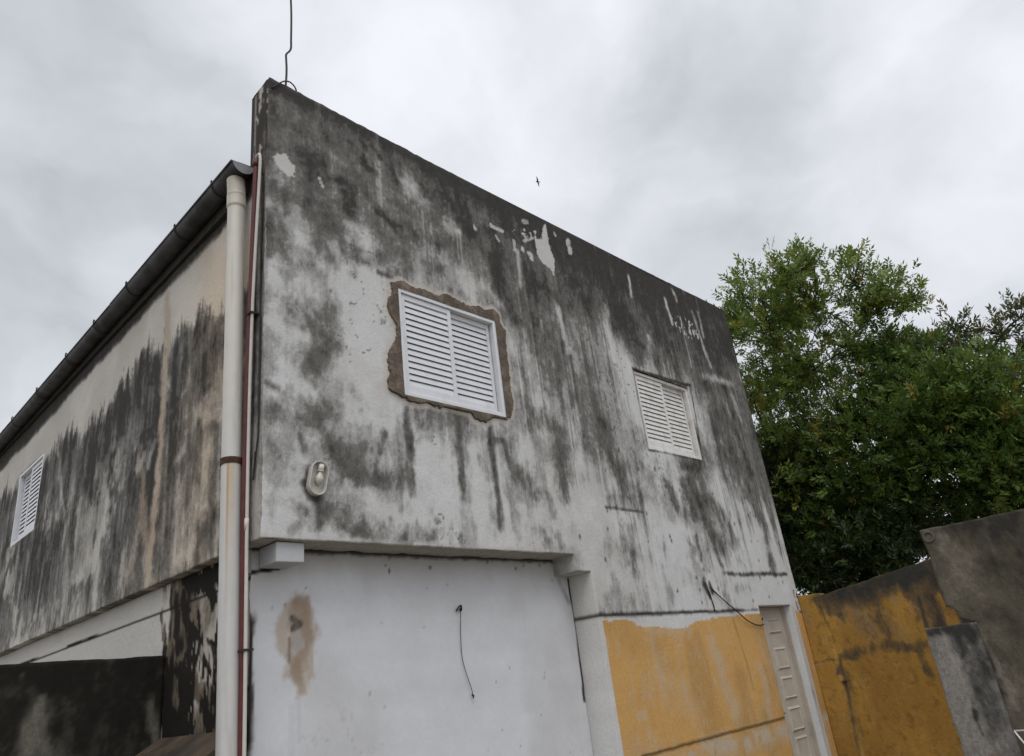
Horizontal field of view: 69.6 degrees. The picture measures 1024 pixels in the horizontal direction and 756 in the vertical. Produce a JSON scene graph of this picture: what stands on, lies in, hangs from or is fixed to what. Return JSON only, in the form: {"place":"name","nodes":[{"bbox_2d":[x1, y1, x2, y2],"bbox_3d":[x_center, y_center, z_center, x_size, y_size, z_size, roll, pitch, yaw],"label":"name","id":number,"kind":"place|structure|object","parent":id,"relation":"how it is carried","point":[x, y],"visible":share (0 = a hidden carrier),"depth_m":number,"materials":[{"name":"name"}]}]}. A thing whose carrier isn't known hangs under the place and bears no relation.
{"place":"outdoors","nodes":[
{"label":"outdoors","id":0,"kind":"place"},
{"bbox_2d":[135,732,215,755],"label":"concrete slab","id":1,"kind":"structure","parent":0,"point":[197,745],"depth_m":4.35,"materials":[{"name":"grey concrete"}]},
{"bbox_2d":[0,0,1023,595],"label":"sky","id":2,"kind":"structure","parent":0,"point":[674,139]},
{"label":"ground","id":3,"kind":"structure","parent":0,"visible":0},
{"bbox_2d":[0,655,164,755],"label":"wall","id":4,"kind":"structure","parent":3,"relation":"on","point":[100,707],"depth_m":4.58,"materials":[{"name":"paint"}]},
{"bbox_2d":[0,77,837,755],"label":"house","id":5,"kind":"structure","parent":3,"relation":"on","point":[530,439],"depth_m":5.88,"materials":[{"name":"paint"}]},
{"bbox_2d":[10,453,44,546],"bbox_3d":[-5.421,1.388,8.304,0.087,0.854,0.944,16,-32,-43],"label":"window","id":6,"kind":"structure","parent":5,"relation":"in","point":[32,473],"depth_m":8.40,"materials":[{"name":"white metal"}]},
{"bbox_2d":[252,194,263,479],"bbox_3d":[-1.658,-0.344,4.816,0.059,2.081,0.013,-23,-27,33],"label":"thin cable","id":7,"kind":"object","parent":5,"relation":"attached to","point":[255,453],"visible":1,"depth_m":4.73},
{"bbox_2d":[271,0,296,90],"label":"roof wire","id":8,"kind":"object","parent":5,"relation":"attached to","point":[286,69],"visible":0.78,"depth_m":5.96,"materials":[{"name":"grey metal"}]},
{"bbox_2d":[306,461,328,496],"bbox_3d":[-1.217,0.630,4.630,0.124,0.227,0.055,27,-39,-36],"label":"wall lamp","id":9,"kind":"object","parent":5,"relation":"attached to","point":[317,478],"visible":1,"depth_m":4.63,"materials":[{"name":"white glass"}]},
{"bbox_2d":[398,288,507,419],"bbox_3d":[-0.502,-0.174,5.979,1.084,0.939,0.087,16,-32,-43],"label":"window","id":10,"kind":"structure","parent":5,"relation":"in","point":[449,314],"depth_m":5.97,"materials":[{"name":"white metal"}]},
{"bbox_2d":[456,605,473,698],"bbox_3d":[-0.337,1.959,5.286,0.100,0.640,0.034,16,-32,-43],"label":"dangling wire","id":11,"kind":"object","parent":5,"relation":"hanging from","point":[460,609],"visible":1,"depth_m":5.31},
{"bbox_2d":[634,371,701,459],"bbox_3d":[1.691,0.440,8.137,1.059,0.879,0.087,16,-32,-43],"label":"window","id":12,"kind":"structure","parent":5,"relation":"in","point":[662,388],"depth_m":8.16,"materials":[{"name":"white metal"}]},
{"bbox_2d":[711,588,763,625],"bbox_3d":[2.439,2.418,7.768,0.105,0.395,1.151,-24,-28,34],"label":"cable","id":13,"kind":"object","parent":5,"relation":"attached to","point":[736,610],"visible":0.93,"depth_m":7.57,"materials":[{"name":"black rubber"}]},
{"bbox_2d":[759,607,815,755],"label":"door","id":14,"kind":"structure","parent":5,"relation":"in","point":[781,659],"depth_m":8.08,"materials":[{"name":"beige paint"}]},
{"bbox_2d":[706,233,935,577],"bbox_3d":[4.793,1.634,10.741,3.154,7.577,3.690,-5,-23,-5],"label":"leafy tree","id":15,"kind":"object","parent":3,"relation":"on","point":[797,375],"visible":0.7,"depth_m":10.93,"materials":[{"name":"green plant"}]},
{"bbox_2d":[759,410,969,595],"bbox_3d":[5.286,2.900,11.084,3.344,5.439,3.703,-19,-25,26],"label":"understorey tree","id":16,"kind":"object","parent":3,"relation":"on","point":[830,563],"visible":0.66,"depth_m":10.13,"materials":[{"name":"green plant"}]},
{"bbox_2d":[797,559,969,755],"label":"yard wall","id":17,"kind":"structure","parent":3,"relation":"on","point":[879,681],"depth_m":7.95,"materials":[{"name":"paint"}]},
{"bbox_2d":[777,306,1023,572],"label":"bushy tree","id":18,"kind":"object","parent":3,"relation":"on","point":[938,418],"visible":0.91,"depth_m":9.88,"materials":[{"name":"green plant"}]},
{"bbox_2d":[902,287,1023,378],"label":"thin tree","id":19,"kind":"object","parent":3,"relation":"on","point":[1000,333],"visible":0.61,"depth_m":12.29,"materials":[{"name":"green plant"}]},
{"bbox_2d":[919,509,1023,755],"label":"boundary wall","id":20,"kind":"structure","parent":3,"relation":"on","point":[978,566],"depth_m":5.89,"materials":[{"name":"paint"}]},
{"bbox_2d":[925,622,1021,755],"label":"wall pier","id":21,"kind":"structure","parent":3,"relation":"on","point":[978,711],"depth_m":5.80,"materials":[{"name":"paint"}]},
{"bbox_3d":[4.059,2.892,4.636,0.901,1.580,1.336,16,-32,-43],"label":"rubble mound","id":22,"kind":"object","parent":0,"visible":0},
{"bbox_2d":[1014,730,1023,743],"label":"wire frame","id":23,"kind":"object","parent":22,"relation":"on","point":[1015,732],"visible":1,"depth_m":5.01,"materials":[{"name":"white metal"}]}
]}

